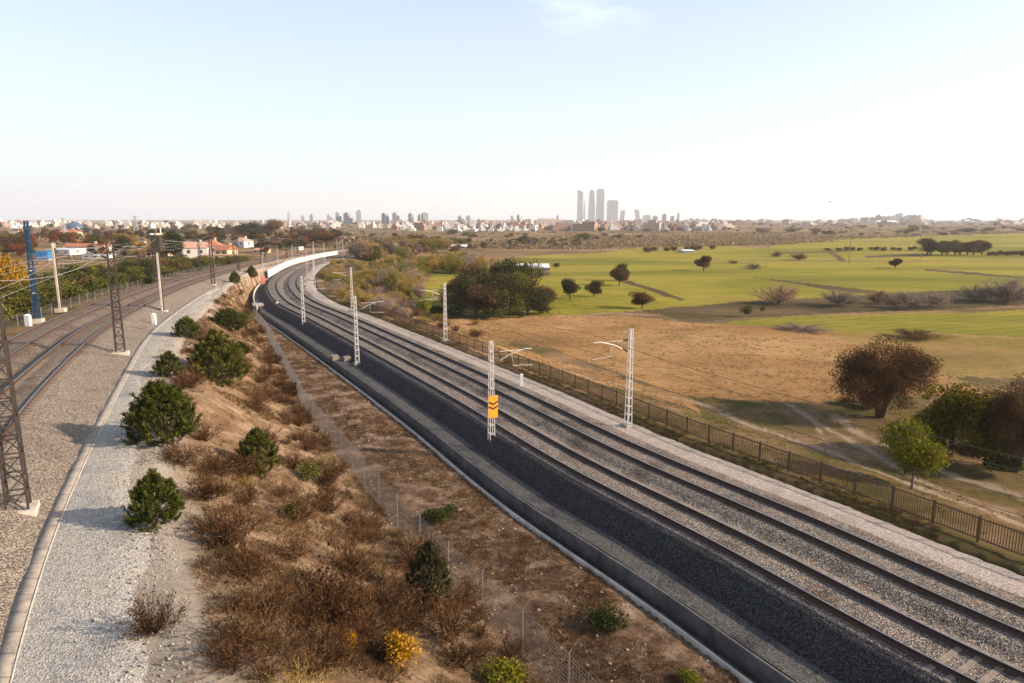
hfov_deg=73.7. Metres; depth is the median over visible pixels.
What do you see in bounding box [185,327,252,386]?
young pine
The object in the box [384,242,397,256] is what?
thicket tree
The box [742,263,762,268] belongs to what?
field bush
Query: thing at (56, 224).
suburb block
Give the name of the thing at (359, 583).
dry shrub
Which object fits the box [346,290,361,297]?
thicket shrub
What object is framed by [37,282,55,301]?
hedge shrub
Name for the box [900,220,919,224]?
distant block
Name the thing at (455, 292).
pine tree
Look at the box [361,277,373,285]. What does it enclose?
thicket shrub
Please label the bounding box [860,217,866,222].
apartment block
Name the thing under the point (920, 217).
apartment block
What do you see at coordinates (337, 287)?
thicket shrub
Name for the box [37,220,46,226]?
suburb block
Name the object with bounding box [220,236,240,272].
catenary mast
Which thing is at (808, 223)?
distant block
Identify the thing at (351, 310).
catenary mast
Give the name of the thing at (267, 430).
dry shrub
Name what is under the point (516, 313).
bush
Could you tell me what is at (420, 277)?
thicket tree
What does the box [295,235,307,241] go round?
garden tree
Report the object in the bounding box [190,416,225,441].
dry shrub
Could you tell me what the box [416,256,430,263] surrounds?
thicket tree
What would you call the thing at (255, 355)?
dry shrub
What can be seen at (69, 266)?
hedge shrub
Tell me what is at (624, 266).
field tree
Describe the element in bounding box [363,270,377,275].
thicket shrub
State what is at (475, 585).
dry shrub
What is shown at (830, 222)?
distant block
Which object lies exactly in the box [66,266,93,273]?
hedge shrub
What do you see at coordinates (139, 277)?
hedge shrub
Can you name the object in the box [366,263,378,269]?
thicket shrub
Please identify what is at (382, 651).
dry shrub
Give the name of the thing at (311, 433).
dry shrub
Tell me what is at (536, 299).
pine tree
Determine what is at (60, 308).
catenary mast
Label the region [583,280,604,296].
field tree
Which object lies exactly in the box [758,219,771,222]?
distant block
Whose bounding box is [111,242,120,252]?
garden tree
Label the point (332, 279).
thicket shrub
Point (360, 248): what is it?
thicket tree
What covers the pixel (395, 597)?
dry shrub
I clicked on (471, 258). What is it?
thicket tree
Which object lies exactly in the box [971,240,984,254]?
copse tree
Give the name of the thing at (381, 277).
thicket tree
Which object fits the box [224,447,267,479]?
dry shrub
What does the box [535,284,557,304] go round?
pine tree
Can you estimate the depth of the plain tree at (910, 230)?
838.73 m
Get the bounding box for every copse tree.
[916,238,935,254]
[923,238,937,254]
[932,241,951,254]
[936,240,959,254]
[949,239,966,254]
[961,241,980,254]
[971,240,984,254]
[975,239,993,254]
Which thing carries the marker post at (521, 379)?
on the gravel path
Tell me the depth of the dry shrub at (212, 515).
24.19 m
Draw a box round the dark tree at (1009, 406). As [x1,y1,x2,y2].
[970,372,1023,472]
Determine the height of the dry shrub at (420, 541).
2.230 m
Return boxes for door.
[35,252,47,258]
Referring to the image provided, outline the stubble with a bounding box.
[359,304,1021,487]
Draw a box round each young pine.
[118,377,203,447]
[120,467,185,531]
[149,350,184,376]
[170,315,199,337]
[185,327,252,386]
[208,307,247,330]
[228,270,240,282]
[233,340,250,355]
[233,426,280,477]
[245,265,257,277]
[400,538,453,611]
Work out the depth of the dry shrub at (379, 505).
37.06 m
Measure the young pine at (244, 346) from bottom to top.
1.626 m
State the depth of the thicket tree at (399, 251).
282.70 m
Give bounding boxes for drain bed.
[260,316,756,682]
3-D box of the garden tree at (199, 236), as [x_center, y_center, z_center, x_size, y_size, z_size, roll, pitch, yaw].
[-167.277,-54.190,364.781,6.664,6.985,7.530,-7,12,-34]
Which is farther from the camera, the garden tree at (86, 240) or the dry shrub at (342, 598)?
the garden tree at (86, 240)
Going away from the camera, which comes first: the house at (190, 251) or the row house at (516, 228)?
the house at (190, 251)
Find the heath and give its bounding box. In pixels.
[169,278,544,682]
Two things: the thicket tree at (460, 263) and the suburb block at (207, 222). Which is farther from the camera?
the suburb block at (207, 222)
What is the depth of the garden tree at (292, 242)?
331.69 m
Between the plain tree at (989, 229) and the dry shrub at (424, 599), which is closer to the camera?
the dry shrub at (424, 599)
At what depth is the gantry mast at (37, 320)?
69.39 m
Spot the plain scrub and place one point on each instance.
(630, 239)
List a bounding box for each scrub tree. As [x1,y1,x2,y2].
[399,253,406,259]
[407,250,418,256]
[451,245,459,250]
[479,242,487,247]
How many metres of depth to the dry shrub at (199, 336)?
61.80 m
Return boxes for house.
[44,248,85,254]
[59,228,82,233]
[62,241,111,251]
[81,254,119,258]
[182,240,210,257]
[201,254,235,258]
[205,238,223,253]
[213,243,237,253]
[234,236,253,247]
[253,246,270,252]
[290,246,303,249]
[469,226,478,231]
[512,226,520,230]
[529,225,536,230]
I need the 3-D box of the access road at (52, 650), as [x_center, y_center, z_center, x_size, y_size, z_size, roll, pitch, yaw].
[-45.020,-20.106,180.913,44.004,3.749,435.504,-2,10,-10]
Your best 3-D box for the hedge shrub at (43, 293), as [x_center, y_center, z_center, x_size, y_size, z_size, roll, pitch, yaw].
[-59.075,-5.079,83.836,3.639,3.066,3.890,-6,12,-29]
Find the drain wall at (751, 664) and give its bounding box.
[259,310,796,682]
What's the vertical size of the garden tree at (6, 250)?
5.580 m
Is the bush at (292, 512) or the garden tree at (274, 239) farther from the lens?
the garden tree at (274, 239)
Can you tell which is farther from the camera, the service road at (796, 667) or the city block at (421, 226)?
the city block at (421, 226)
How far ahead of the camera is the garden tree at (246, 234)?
479.50 m
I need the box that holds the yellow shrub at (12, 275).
[0,253,28,290]
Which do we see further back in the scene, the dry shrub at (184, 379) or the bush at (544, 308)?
the bush at (544, 308)
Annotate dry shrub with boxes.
[115,585,193,640]
[140,439,214,469]
[157,412,205,434]
[164,358,210,388]
[164,368,194,389]
[166,495,260,537]
[177,469,236,502]
[180,617,274,682]
[186,504,264,552]
[186,596,299,661]
[188,324,210,334]
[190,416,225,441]
[190,453,230,473]
[191,327,206,340]
[192,444,268,476]
[193,606,277,649]
[197,525,271,562]
[197,530,285,582]
[201,582,266,615]
[210,296,222,302]
[217,586,284,616]
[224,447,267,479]
[229,573,308,626]
[231,480,262,500]
[231,491,254,505]
[236,635,310,682]
[237,473,254,486]
[240,328,252,337]
[242,389,278,411]
[244,325,257,334]
[244,387,275,401]
[246,343,256,352]
[252,521,323,562]
[253,349,268,359]
[254,336,266,342]
[254,369,271,381]
[254,377,264,383]
[254,622,303,654]
[256,327,268,333]
[256,348,275,360]
[256,360,277,374]
[257,350,279,363]
[261,381,281,396]
[262,422,283,439]
[262,573,302,598]
[263,578,341,632]
[266,352,284,363]
[267,480,294,497]
[267,655,332,682]
[268,391,286,403]
[268,430,286,447]
[271,377,281,386]
[271,389,300,403]
[271,482,328,523]
[273,627,344,681]
[274,407,292,416]
[275,363,286,372]
[275,542,387,628]
[276,371,289,380]
[276,481,304,495]
[277,411,296,424]
[277,442,314,469]
[277,612,361,680]
[279,434,291,444]
[280,380,309,395]
[287,430,301,440]
[288,404,306,421]
[288,428,312,439]
[290,413,308,426]
[291,400,310,413]
[293,407,316,419]
[293,434,320,451]
[295,560,353,596]
[295,616,368,669]
[297,430,322,443]
[298,564,313,577]
[302,414,315,423]
[304,434,322,449]
[304,449,335,469]
[307,487,351,514]
[309,423,320,432]
[309,451,341,467]
[309,482,342,502]
[310,580,376,631]
[312,460,343,486]
[313,446,327,454]
[314,529,377,572]
[315,431,334,446]
[318,440,336,452]
[322,454,358,475]
[322,481,340,492]
[331,576,377,608]
[332,506,390,542]
[332,598,392,650]
[335,554,374,579]
[336,506,357,524]
[340,486,349,495]
[341,504,383,528]
[341,575,378,603]
[351,601,400,635]
[353,553,426,619]
[358,580,408,612]
[359,616,407,664]
[362,514,396,543]
[372,500,386,511]
[373,510,389,527]
[376,597,430,635]
[385,525,454,570]
[391,573,463,620]
[392,528,407,538]
[394,585,447,630]
[395,524,426,548]
[396,629,424,656]
[405,578,489,643]
[422,622,489,674]
[432,601,463,624]
[441,582,476,611]
[451,565,495,604]
[457,594,501,621]
[466,636,494,658]
[469,617,495,639]
[486,625,542,662]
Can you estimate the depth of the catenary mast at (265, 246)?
226.62 m
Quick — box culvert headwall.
[252,303,263,311]
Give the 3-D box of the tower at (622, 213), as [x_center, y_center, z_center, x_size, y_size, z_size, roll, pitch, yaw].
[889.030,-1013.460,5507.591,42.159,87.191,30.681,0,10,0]
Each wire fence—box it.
[0,263,218,332]
[253,307,596,682]
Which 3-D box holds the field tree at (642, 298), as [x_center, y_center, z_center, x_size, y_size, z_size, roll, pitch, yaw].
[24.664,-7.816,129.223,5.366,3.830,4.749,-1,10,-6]
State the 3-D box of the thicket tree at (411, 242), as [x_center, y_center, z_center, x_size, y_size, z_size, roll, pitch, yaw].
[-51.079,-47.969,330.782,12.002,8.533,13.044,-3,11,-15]
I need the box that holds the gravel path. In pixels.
[304,256,1023,596]
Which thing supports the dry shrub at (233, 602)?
on the ground at (682, 288)
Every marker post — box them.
[24,314,31,325]
[151,313,156,324]
[520,374,522,386]
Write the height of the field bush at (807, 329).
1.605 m
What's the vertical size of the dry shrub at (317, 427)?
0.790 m
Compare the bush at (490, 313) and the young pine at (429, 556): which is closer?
the young pine at (429, 556)
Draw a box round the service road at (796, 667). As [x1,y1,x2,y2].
[255,285,841,682]
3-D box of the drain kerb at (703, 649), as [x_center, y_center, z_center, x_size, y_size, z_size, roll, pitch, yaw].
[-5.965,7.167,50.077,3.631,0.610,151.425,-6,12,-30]
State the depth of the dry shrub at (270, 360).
71.12 m
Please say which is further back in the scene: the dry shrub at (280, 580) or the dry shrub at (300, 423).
the dry shrub at (300, 423)
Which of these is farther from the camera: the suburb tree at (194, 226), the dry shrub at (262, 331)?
the suburb tree at (194, 226)
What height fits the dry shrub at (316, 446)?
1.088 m
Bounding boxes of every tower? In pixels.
[577,190,582,220]
[583,199,584,220]
[588,190,594,220]
[596,189,603,220]
[606,200,617,220]
[619,210,624,220]
[634,209,639,219]
[642,215,650,220]
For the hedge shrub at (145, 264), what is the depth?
175.23 m
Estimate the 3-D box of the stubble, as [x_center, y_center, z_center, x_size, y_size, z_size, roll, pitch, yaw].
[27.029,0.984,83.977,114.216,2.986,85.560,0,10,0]
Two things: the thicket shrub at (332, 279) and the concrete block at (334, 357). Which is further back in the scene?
the thicket shrub at (332, 279)
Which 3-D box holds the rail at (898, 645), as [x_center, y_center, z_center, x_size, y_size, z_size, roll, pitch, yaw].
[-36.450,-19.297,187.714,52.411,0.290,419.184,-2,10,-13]
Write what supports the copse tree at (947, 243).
on the ground at (682, 288)
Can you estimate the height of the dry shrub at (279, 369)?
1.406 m
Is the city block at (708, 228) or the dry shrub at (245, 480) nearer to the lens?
the dry shrub at (245, 480)
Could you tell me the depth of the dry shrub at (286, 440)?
43.62 m
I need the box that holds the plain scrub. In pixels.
[0,221,1023,249]
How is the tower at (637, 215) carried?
on the ground at (682, 288)
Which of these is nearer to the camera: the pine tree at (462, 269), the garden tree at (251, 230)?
the pine tree at (462, 269)
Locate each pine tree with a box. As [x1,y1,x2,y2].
[436,273,479,316]
[449,262,488,308]
[453,265,493,314]
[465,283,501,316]
[474,268,517,316]
[485,257,520,277]
[500,269,533,315]
[508,259,543,280]
[509,274,553,314]
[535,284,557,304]
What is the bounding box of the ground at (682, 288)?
[0,220,1023,682]
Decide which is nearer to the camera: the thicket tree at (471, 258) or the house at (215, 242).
the thicket tree at (471, 258)
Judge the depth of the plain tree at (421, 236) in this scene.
493.89 m
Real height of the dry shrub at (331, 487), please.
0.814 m
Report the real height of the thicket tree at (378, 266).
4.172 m
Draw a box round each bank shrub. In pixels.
[315,273,327,279]
[343,293,363,304]
[412,313,431,321]
[414,309,428,316]
[428,313,445,321]
[435,322,447,327]
[447,324,460,331]
[469,329,486,337]
[471,319,482,324]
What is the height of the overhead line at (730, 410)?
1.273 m
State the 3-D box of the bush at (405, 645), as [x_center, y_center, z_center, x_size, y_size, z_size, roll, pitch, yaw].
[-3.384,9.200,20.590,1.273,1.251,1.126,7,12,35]
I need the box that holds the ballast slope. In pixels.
[258,266,941,682]
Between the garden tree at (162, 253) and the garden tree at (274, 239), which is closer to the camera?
the garden tree at (162, 253)
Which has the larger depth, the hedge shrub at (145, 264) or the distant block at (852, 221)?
the distant block at (852, 221)
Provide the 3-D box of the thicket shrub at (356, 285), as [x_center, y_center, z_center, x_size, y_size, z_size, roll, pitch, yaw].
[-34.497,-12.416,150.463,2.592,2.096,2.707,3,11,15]
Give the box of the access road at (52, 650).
[11,251,346,682]
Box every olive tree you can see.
[904,381,1001,458]
[950,412,1018,465]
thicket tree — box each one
[343,238,375,258]
[346,238,370,258]
[349,239,381,257]
[358,245,382,260]
[366,242,386,261]
[370,245,383,261]
[371,264,404,285]
[374,236,396,245]
[376,261,385,273]
[379,262,398,274]
[380,267,406,290]
[383,253,403,262]
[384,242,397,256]
[388,255,404,264]
[390,246,409,255]
[394,261,408,273]
[395,234,417,246]
[395,267,418,289]
[395,280,408,291]
[398,285,411,295]
[400,239,410,245]
[400,267,425,278]
[404,253,421,259]
[405,259,434,274]
[406,264,432,278]
[406,268,426,282]
[406,282,413,293]
[410,283,428,298]
[414,242,425,253]
[414,244,423,251]
[415,274,423,283]
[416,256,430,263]
[424,238,438,251]
[426,252,441,262]
[428,260,436,269]
[435,239,445,250]
[435,257,461,273]
[442,236,456,248]
[442,249,454,261]
[444,256,469,272]
[455,250,466,259]
[456,256,470,263]
[461,254,476,266]
[474,253,489,263]
[479,258,488,266]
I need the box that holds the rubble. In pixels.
[181,322,736,682]
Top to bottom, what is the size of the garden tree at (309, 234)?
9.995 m
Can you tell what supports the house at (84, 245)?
on the ground at (682, 288)
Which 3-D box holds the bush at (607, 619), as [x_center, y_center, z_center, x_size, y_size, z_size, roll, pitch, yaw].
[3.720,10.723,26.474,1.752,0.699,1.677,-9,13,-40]
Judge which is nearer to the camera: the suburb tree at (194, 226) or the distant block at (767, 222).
the suburb tree at (194, 226)
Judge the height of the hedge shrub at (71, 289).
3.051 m
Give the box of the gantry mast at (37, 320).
[0,221,61,323]
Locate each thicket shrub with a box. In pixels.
[321,280,347,290]
[322,274,342,282]
[327,268,341,275]
[329,282,348,294]
[331,287,353,297]
[333,276,353,284]
[334,257,345,263]
[340,267,352,274]
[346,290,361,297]
[347,273,360,281]
[349,281,360,287]
[358,268,371,275]
[359,295,370,303]
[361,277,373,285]
[361,282,373,291]
[361,295,394,311]
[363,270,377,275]
[364,286,387,295]
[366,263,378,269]
[370,294,397,308]
[388,289,408,298]
[390,300,406,309]
[392,297,409,305]
[393,305,411,316]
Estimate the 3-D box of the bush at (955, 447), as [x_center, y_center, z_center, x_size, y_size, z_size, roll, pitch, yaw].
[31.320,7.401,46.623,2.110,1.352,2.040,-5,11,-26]
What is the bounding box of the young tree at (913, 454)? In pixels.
[875,410,953,489]
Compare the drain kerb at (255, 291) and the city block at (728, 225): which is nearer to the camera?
the drain kerb at (255, 291)
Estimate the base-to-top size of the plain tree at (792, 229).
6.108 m
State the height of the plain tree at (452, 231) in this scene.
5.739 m
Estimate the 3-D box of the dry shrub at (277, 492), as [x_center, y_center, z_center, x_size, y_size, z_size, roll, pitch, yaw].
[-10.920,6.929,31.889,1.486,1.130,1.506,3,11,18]
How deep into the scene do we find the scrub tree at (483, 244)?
375.31 m
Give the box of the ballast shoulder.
[0,243,398,645]
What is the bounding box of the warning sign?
[488,395,497,417]
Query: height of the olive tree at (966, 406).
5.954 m
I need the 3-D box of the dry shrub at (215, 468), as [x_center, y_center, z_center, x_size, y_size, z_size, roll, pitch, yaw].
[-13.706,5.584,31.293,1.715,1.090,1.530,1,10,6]
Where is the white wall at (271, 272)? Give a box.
[267,251,336,278]
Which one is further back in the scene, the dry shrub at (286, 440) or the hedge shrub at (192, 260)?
the hedge shrub at (192, 260)
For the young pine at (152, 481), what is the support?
on the ground at (682, 288)
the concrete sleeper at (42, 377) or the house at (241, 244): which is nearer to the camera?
the concrete sleeper at (42, 377)
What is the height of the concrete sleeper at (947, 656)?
0.085 m
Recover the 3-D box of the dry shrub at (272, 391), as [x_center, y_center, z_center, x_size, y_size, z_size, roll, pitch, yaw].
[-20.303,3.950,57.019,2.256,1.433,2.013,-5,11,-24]
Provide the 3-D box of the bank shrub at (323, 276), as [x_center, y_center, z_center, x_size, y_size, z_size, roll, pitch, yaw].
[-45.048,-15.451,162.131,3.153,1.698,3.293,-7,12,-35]
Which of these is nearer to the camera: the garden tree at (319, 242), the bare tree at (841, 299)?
the bare tree at (841, 299)
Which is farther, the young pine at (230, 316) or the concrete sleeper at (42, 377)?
the young pine at (230, 316)
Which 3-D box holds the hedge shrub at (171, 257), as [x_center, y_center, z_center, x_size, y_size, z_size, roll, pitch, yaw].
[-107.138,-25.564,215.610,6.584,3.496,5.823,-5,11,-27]
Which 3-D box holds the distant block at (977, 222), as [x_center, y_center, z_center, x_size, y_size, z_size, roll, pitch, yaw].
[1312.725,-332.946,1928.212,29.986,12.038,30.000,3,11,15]
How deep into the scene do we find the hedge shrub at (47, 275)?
120.06 m
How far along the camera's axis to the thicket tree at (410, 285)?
150.78 m
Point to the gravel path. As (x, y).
(992, 574)
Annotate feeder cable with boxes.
[0,235,228,280]
[1,228,192,244]
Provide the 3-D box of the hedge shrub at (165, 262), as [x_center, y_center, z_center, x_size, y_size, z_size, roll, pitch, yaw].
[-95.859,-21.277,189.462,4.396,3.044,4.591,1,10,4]
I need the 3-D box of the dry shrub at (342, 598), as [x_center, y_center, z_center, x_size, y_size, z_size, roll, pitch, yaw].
[-5.813,8.014,21.615,3.990,2.562,3.664,-2,10,-13]
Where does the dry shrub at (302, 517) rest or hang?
on the ground at (682, 288)
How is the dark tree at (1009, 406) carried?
on the ground at (682, 288)
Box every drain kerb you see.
[253,278,267,313]
[256,313,752,682]
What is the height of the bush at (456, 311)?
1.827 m
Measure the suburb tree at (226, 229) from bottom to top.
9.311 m
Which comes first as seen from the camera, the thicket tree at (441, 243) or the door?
the door
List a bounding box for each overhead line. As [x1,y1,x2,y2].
[0,237,295,274]
[0,240,277,297]
[271,238,1023,516]
[291,243,1023,471]
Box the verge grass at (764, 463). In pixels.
[329,298,943,540]
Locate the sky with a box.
[0,0,1023,219]
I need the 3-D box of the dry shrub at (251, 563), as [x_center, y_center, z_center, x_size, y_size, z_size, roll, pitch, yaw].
[-8.361,6.730,21.122,2.775,1.604,2.812,-3,11,-17]
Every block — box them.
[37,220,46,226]
[51,222,60,226]
[90,225,100,228]
[115,223,128,228]
[122,220,131,225]
[148,222,155,227]
[157,222,165,228]
[172,222,182,228]
[180,226,189,230]
[203,220,216,224]
[217,221,224,225]
[287,212,291,223]
[309,214,313,223]
[330,354,339,360]
[335,212,341,222]
[342,356,350,361]
[343,212,354,223]
[356,210,360,223]
[369,221,376,227]
[381,213,388,223]
[391,224,399,229]
[392,212,399,222]
[408,213,412,220]
[408,223,415,230]
[414,223,426,229]
[422,212,427,220]
[431,223,441,227]
[443,224,452,229]
[448,220,456,225]
[500,223,506,229]
[509,222,532,227]
[517,214,521,221]
[534,218,561,224]
[549,223,570,230]
[558,220,581,226]
[572,221,597,230]
[600,222,626,229]
[608,223,618,230]
[633,224,642,230]
[643,220,660,230]
[661,221,675,229]
[662,214,666,221]
[669,223,676,229]
[673,224,683,230]
[689,222,707,227]
[699,224,706,230]
[704,225,711,230]
[714,223,725,229]
[720,221,734,227]
[731,220,744,224]
[746,219,756,223]
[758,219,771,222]
[762,220,770,224]
[783,220,793,224]
[803,222,815,224]
[826,220,837,224]
[847,219,857,222]
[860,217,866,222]
[875,214,880,219]
[877,221,892,224]
[895,213,902,219]
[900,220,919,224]
[906,215,912,220]
[917,215,924,219]
[934,221,949,224]
[969,221,984,223]
[1011,221,1022,223]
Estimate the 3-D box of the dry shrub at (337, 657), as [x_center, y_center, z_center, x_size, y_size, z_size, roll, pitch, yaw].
[-5.027,8.058,18.321,2.452,1.760,2.484,6,12,29]
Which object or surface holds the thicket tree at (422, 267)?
on the ground at (682, 288)
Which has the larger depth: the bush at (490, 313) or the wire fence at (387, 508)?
the bush at (490, 313)
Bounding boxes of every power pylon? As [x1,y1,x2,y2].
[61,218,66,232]
[133,216,140,237]
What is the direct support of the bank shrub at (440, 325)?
on the ground at (682, 288)
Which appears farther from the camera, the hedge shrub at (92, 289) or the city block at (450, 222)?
the city block at (450, 222)
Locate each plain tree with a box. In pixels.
[340,235,371,242]
[403,234,426,239]
[448,230,457,233]
[516,236,535,242]
[572,233,593,237]
[760,229,771,232]
[783,227,801,231]
[809,228,820,231]
[820,230,833,234]
[904,228,917,231]
[960,227,977,231]
[983,227,995,230]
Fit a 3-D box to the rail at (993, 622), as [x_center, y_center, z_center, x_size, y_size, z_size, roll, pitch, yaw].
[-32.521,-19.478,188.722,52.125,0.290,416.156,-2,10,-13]
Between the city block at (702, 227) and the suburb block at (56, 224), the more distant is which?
the suburb block at (56, 224)
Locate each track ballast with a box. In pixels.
[0,249,334,449]
[265,254,1023,682]
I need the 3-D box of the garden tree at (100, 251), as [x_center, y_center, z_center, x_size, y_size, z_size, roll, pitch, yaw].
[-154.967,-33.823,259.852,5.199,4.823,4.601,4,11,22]
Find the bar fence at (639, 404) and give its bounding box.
[368,303,1023,555]
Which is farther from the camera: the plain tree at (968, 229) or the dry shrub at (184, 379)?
the plain tree at (968, 229)
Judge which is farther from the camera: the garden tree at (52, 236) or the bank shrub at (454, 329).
the garden tree at (52, 236)
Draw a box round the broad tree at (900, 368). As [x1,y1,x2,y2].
[828,334,943,417]
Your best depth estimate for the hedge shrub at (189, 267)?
158.77 m
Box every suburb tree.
[80,226,91,233]
[191,224,199,228]
[222,227,231,234]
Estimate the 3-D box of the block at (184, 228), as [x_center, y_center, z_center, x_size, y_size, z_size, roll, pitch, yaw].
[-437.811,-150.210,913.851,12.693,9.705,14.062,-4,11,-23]
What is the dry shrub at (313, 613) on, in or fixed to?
on the ground at (682, 288)
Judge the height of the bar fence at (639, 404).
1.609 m
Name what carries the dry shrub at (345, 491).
on the ground at (682, 288)
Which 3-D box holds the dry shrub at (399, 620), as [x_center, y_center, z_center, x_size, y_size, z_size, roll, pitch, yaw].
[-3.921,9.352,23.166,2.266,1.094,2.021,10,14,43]
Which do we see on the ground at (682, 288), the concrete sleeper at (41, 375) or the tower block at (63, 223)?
the tower block at (63, 223)
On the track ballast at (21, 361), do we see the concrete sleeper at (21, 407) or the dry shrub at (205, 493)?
the concrete sleeper at (21, 407)
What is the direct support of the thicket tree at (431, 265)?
on the ground at (682, 288)
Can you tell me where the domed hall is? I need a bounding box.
[65,221,83,230]
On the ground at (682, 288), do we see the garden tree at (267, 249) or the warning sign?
the garden tree at (267, 249)
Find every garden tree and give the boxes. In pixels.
[0,244,10,255]
[1,239,17,254]
[13,239,27,249]
[16,248,25,256]
[22,231,34,242]
[31,240,38,249]
[40,230,46,237]
[48,234,59,240]
[48,238,57,244]
[53,231,63,240]
[60,237,68,242]
[66,232,77,242]
[80,237,90,242]
[86,243,97,254]
[89,234,104,242]
[98,248,110,253]
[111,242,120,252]
[114,233,130,241]
[115,235,131,255]
[120,247,128,255]
[128,242,147,258]
[130,235,138,244]
[137,229,145,236]
[157,232,169,255]
[163,229,186,256]
[182,231,189,239]
[186,231,196,238]
[191,234,204,241]
[207,231,214,237]
[213,227,222,237]
[215,234,226,242]
[231,221,264,236]
[241,231,248,237]
[248,228,257,235]
[248,233,258,243]
[254,237,270,248]
[258,218,283,235]
[261,247,269,254]
[270,236,280,248]
[278,241,283,248]
[287,239,300,248]
[291,229,321,243]
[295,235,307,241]
[298,239,307,245]
[309,232,341,246]
[315,240,322,246]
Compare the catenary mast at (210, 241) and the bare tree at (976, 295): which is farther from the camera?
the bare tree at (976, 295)
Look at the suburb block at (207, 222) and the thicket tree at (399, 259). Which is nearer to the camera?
the thicket tree at (399, 259)
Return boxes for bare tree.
[748,283,802,304]
[820,287,862,305]
[866,288,889,303]
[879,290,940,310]
[907,288,955,307]
[950,282,998,300]
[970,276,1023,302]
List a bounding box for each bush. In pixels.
[9,278,38,290]
[141,275,155,284]
[238,311,255,322]
[281,503,303,518]
[292,459,321,481]
[341,629,359,648]
[382,627,422,668]
[413,297,431,311]
[420,503,458,523]
[428,304,450,312]
[440,306,469,316]
[470,310,504,319]
[477,656,528,682]
[506,310,527,317]
[524,304,552,313]
[533,269,549,278]
[585,600,632,633]
[677,667,704,682]
[738,305,752,314]
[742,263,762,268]
[768,321,835,333]
[788,252,807,259]
[836,396,853,402]
[878,326,960,340]
[928,438,948,449]
[950,440,983,462]
[982,453,1023,471]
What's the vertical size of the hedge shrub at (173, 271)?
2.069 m
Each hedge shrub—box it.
[0,283,15,294]
[1,290,48,315]
[2,301,16,321]
[3,288,42,312]
[4,307,20,323]
[15,294,52,314]
[20,288,48,308]
[24,284,61,302]
[36,270,65,284]
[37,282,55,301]
[46,277,87,299]
[58,263,86,275]
[60,267,78,277]
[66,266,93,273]
[66,271,94,281]
[68,277,100,295]
[72,263,98,276]
[75,286,91,299]
[82,276,108,291]
[84,284,97,295]
[87,262,107,275]
[94,266,117,278]
[101,271,129,290]
[111,266,135,275]
[116,261,132,266]
[125,268,145,277]
[127,276,136,285]
[133,259,155,268]
[133,274,146,283]
[138,267,152,276]
[160,259,168,266]
[161,266,171,271]
[163,255,181,260]
[165,267,178,276]
[168,262,183,271]
[169,259,182,270]
[173,253,188,258]
[183,258,196,263]
[183,261,196,271]
[183,265,196,272]
[189,263,203,269]
[194,258,214,268]
[216,260,226,264]
[221,255,232,262]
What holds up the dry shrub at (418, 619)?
on the ground at (682, 288)
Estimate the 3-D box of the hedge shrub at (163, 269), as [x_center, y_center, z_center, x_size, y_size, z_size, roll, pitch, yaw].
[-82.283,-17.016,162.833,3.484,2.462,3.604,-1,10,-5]
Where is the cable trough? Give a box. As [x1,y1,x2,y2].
[0,266,264,682]
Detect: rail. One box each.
[0,242,390,365]
[0,242,394,397]
[0,247,345,347]
[2,242,398,442]
[268,245,980,682]
[277,246,1023,677]
[289,254,1023,639]
[297,247,1023,614]
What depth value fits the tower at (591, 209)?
5474.33 m
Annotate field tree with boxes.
[561,278,580,298]
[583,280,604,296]
[609,266,628,285]
[615,263,629,275]
[628,291,655,308]
[694,255,711,270]
[888,258,903,267]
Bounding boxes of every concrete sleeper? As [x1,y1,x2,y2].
[0,406,37,409]
[14,373,64,377]
[14,375,62,379]
[19,370,67,373]
[923,642,969,671]
[943,651,988,681]
[978,661,1010,682]
[1011,676,1023,682]
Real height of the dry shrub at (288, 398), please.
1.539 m
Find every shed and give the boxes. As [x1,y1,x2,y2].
[448,244,466,248]
[516,263,549,271]
[678,249,694,252]
[872,220,897,223]
[928,219,950,222]
[969,218,997,222]
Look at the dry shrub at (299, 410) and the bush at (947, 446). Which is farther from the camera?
the dry shrub at (299, 410)
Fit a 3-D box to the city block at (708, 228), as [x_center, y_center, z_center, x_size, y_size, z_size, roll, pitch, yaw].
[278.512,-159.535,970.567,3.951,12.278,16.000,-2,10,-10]
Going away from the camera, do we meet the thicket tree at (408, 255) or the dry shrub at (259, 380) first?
the dry shrub at (259, 380)
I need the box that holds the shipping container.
[34,251,51,259]
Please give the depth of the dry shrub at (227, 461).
32.49 m
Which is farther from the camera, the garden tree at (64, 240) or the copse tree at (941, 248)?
the garden tree at (64, 240)
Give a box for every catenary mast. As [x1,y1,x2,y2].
[0,294,39,516]
[51,243,79,312]
[61,231,129,355]
[123,228,168,311]
[152,243,173,282]
[194,236,216,285]
[197,237,207,270]
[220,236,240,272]
[232,237,245,263]
[249,236,262,262]
[263,236,269,257]
[277,236,287,257]
[298,258,316,292]
[300,276,323,324]
[333,267,355,311]
[353,296,382,365]
[420,283,449,341]
[488,341,531,441]
[593,329,635,427]
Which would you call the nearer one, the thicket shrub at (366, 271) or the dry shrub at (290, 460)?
the dry shrub at (290, 460)
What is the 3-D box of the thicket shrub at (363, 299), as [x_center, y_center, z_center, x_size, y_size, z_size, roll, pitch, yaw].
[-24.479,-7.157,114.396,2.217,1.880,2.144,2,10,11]
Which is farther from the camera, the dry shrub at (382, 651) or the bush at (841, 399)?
the bush at (841, 399)
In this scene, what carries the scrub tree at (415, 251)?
on the ground at (682, 288)

